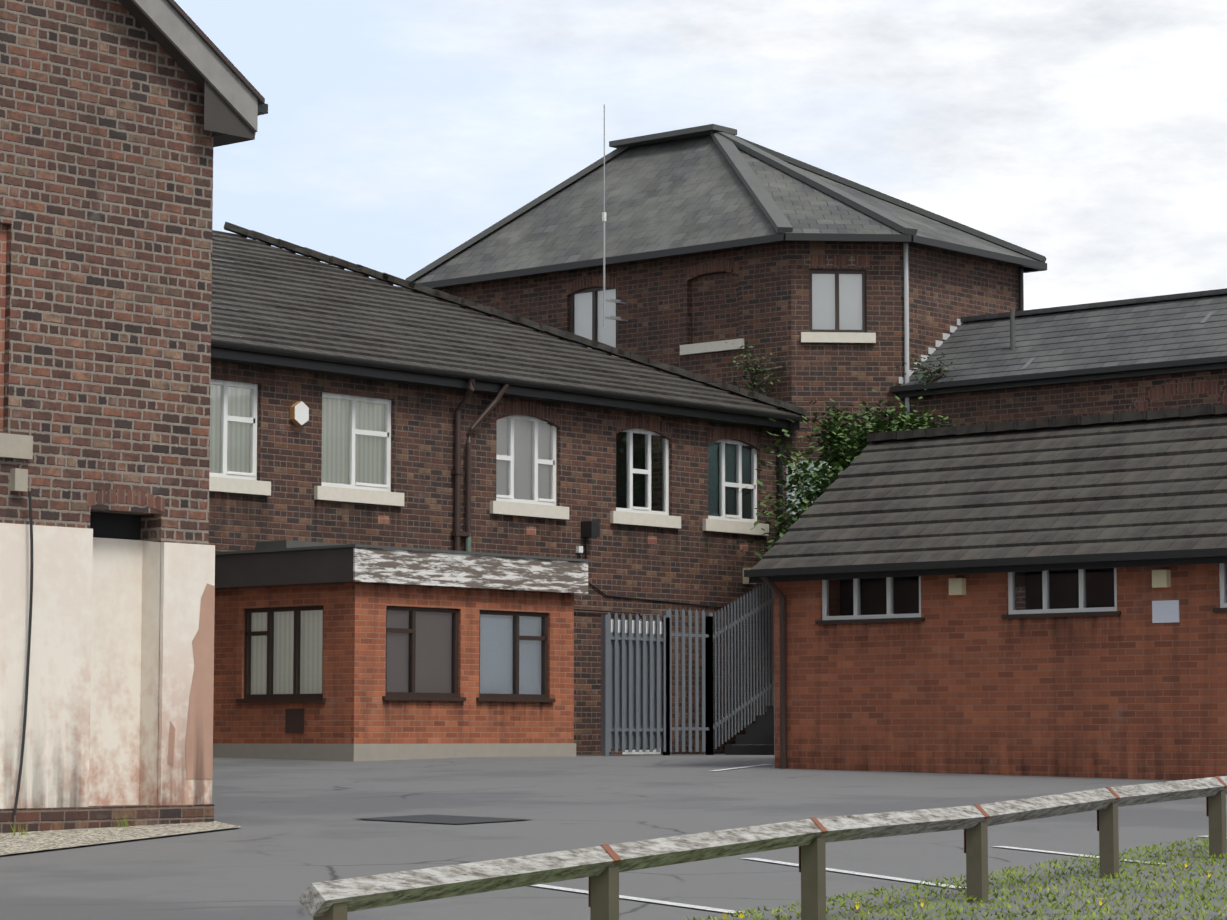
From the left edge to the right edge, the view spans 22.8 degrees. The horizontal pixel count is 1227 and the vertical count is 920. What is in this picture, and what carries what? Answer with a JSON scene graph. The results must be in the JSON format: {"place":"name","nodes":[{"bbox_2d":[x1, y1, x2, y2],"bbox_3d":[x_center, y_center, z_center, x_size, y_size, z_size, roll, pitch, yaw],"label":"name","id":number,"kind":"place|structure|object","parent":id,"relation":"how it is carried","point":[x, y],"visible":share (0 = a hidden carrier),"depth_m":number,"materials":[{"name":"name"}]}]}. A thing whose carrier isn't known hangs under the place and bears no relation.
{"place":"outdoors","nodes":[
{"label":"outdoors","id":0,"kind":"place"},
{"bbox_2d":[0,754,1226,919],"bbox_3d":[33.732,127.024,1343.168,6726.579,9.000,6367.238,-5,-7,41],"label":"ground","id":1,"kind":"structure","parent":0,"point":[287,842],"depth_m":21.89,"materials":[{"name":"grey asphalt"}]},
{"bbox_2d":[0,821,239,854],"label":"gravel strip","id":2,"kind":"object","parent":1,"relation":"on","point":[11,843],"visible":1,"depth_m":22.50,"materials":[{"name":"beige gravel"}]},
{"bbox_2d":[8,818,128,834],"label":"weed tufts","id":3,"kind":"object","parent":2,"relation":"on","point":[22,833],"visible":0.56,"depth_m":22.61,"materials":[{"name":"green plant"}]},
{"bbox_2d":[0,0,267,832],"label":"brick building","id":4,"kind":"structure","parent":1,"relation":"on","point":[120,120],"depth_m":24.00,"materials":[{"name":"red brick"}]},
{"bbox_2d":[213,540,589,761],"bbox_3d":[-2.904,2.779,41.273,2.910,3.320,4.520,-5,-7,41],"label":"flat roof extension","id":5,"kind":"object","parent":1,"relation":"on","point":[339,652],"visible":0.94,"depth_m":40.04,"materials":[{"name":"orange brick"}]},
{"bbox_2d":[355,814,530,823],"bbox_3d":[-1.394,2.930,24.840,1.200,0.038,0.900,-5,-7,41],"label":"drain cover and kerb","id":6,"kind":"object","parent":1,"relation":"on","point":[431,818],"visible":1,"depth_m":24.77,"materials":[{"name":"black metal"}]},
{"bbox_2d":[209,222,809,754],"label":"two storey building","id":7,"kind":"structure","parent":1,"relation":"on","point":[357,404],"depth_m":46.11,"materials":[{"name":"brick"}]},
{"bbox_2d":[721,330,788,394],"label":"gutter weeds","id":8,"kind":"object","parent":7,"relation":"on","point":[756,370],"visible":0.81,"depth_m":50.58,"materials":[{"name":"green plant"}]},
{"bbox_2d":[601,582,774,755],"bbox_3d":[2.369,3.143,46.528,1.652,2.908,7.813,-3,-6,28],"label":"palisade fence and steps","id":9,"kind":"object","parent":1,"relation":"on","point":[636,684],"visible":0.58,"depth_m":44.70,"materials":[{"name":"metal"}]},
{"bbox_2d":[405,105,1046,749],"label":"octagonal tower","id":10,"kind":"structure","parent":1,"relation":"on","point":[703,249],"depth_m":52.36,"materials":[{"name":"brick"}]},
{"bbox_2d":[739,416,859,564],"bbox_3d":[3.562,2.007,47.749,3.490,5.441,2.863,1,-5,-7],"label":"buddleia bush","id":11,"kind":"object","parent":1,"relation":"on","point":[790,520],"visible":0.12,"depth_m":47.49,"materials":[{"name":"green plant"}]},
{"bbox_2d":[762,398,883,534],"bbox_3d":[3.678,0.391,48.632,2.452,2.795,2.508,-5,-7,41],"label":"ivy shrub","id":12,"kind":"object","parent":11,"relation":"on","point":[835,430],"visible":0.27,"depth_m":48.45,"materials":[{"name":"green plant"}]},
{"bbox_2d":[825,390,932,470],"bbox_3d":[4.352,-0.135,49.258,1.966,1.969,2.025,-5,-7,41],"label":"ivy shrub","id":13,"kind":"object","parent":11,"relation":"on","point":[885,414],"visible":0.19,"depth_m":49.06,"materials":[{"name":"green plant"}]},
{"bbox_2d":[878,397,957,430],"bbox_3d":[4.964,-0.282,49.207,1.585,1.530,1.401,-5,-7,41],"label":"ivy shrub","id":14,"kind":"object","parent":13,"relation":"on","point":[915,422],"visible":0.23,"depth_m":49.07,"materials":[{"name":"green plant"}]},
{"bbox_2d":[833,407,945,472],"bbox_3d":[4.615,0.185,48.729,2.259,1.987,2.136,-5,-7,41],"label":"ivy shrub","id":15,"kind":"object","parent":11,"relation":"on","point":[884,427],"visible":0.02,"depth_m":48.55,"materials":[{"name":"green plant"}]},
{"bbox_2d":[530,764,1226,912],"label":"parking bay lines","id":16,"kind":"object","parent":1,"relation":"on","point":[704,907],"visible":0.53,"depth_m":18.03,"materials":[{"name":"white paint"}]},
{"bbox_2d":[744,405,1226,779],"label":"single storey building","id":17,"kind":"structure","parent":1,"relation":"on","point":[896,567],"depth_m":34.69,"materials":[{"name":"red brick"}]},
{"bbox_2d":[890,288,1226,609],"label":"building","id":18,"kind":"structure","parent":1,"relation":"on","point":[1161,352],"depth_m":49.15,"materials":[{"name":"brick"}]},
{"bbox_2d":[895,353,956,394],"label":"gutter weeds","id":19,"kind":"object","parent":18,"relation":"on","point":[931,378],"visible":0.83,"depth_m":50.30,"materials":[{"name":"green plant"}]},
{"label":"grass verge","id":20,"kind":"object","parent":1,"relation":"on","visible":0},
{"bbox_2d":[298,776,1226,919],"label":"timber knee rail","id":21,"kind":"object","parent":20,"relation":"on","point":[601,867],"visible":0.94,"depth_m":14.45,"materials":[{"name":"grey wood"}]},
{"bbox_2d":[683,836,1226,919],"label":"grass","id":22,"kind":"structure","parent":20,"relation":"on","point":[1030,887],"depth_m":16.73,"materials":[{"name":"green plant"}]},
{"bbox_2d":[174,0,1226,336],"label":"sky","id":23,"kind":"structure","parent":0,"point":[1089,137],"materials":[{"name":"white"}]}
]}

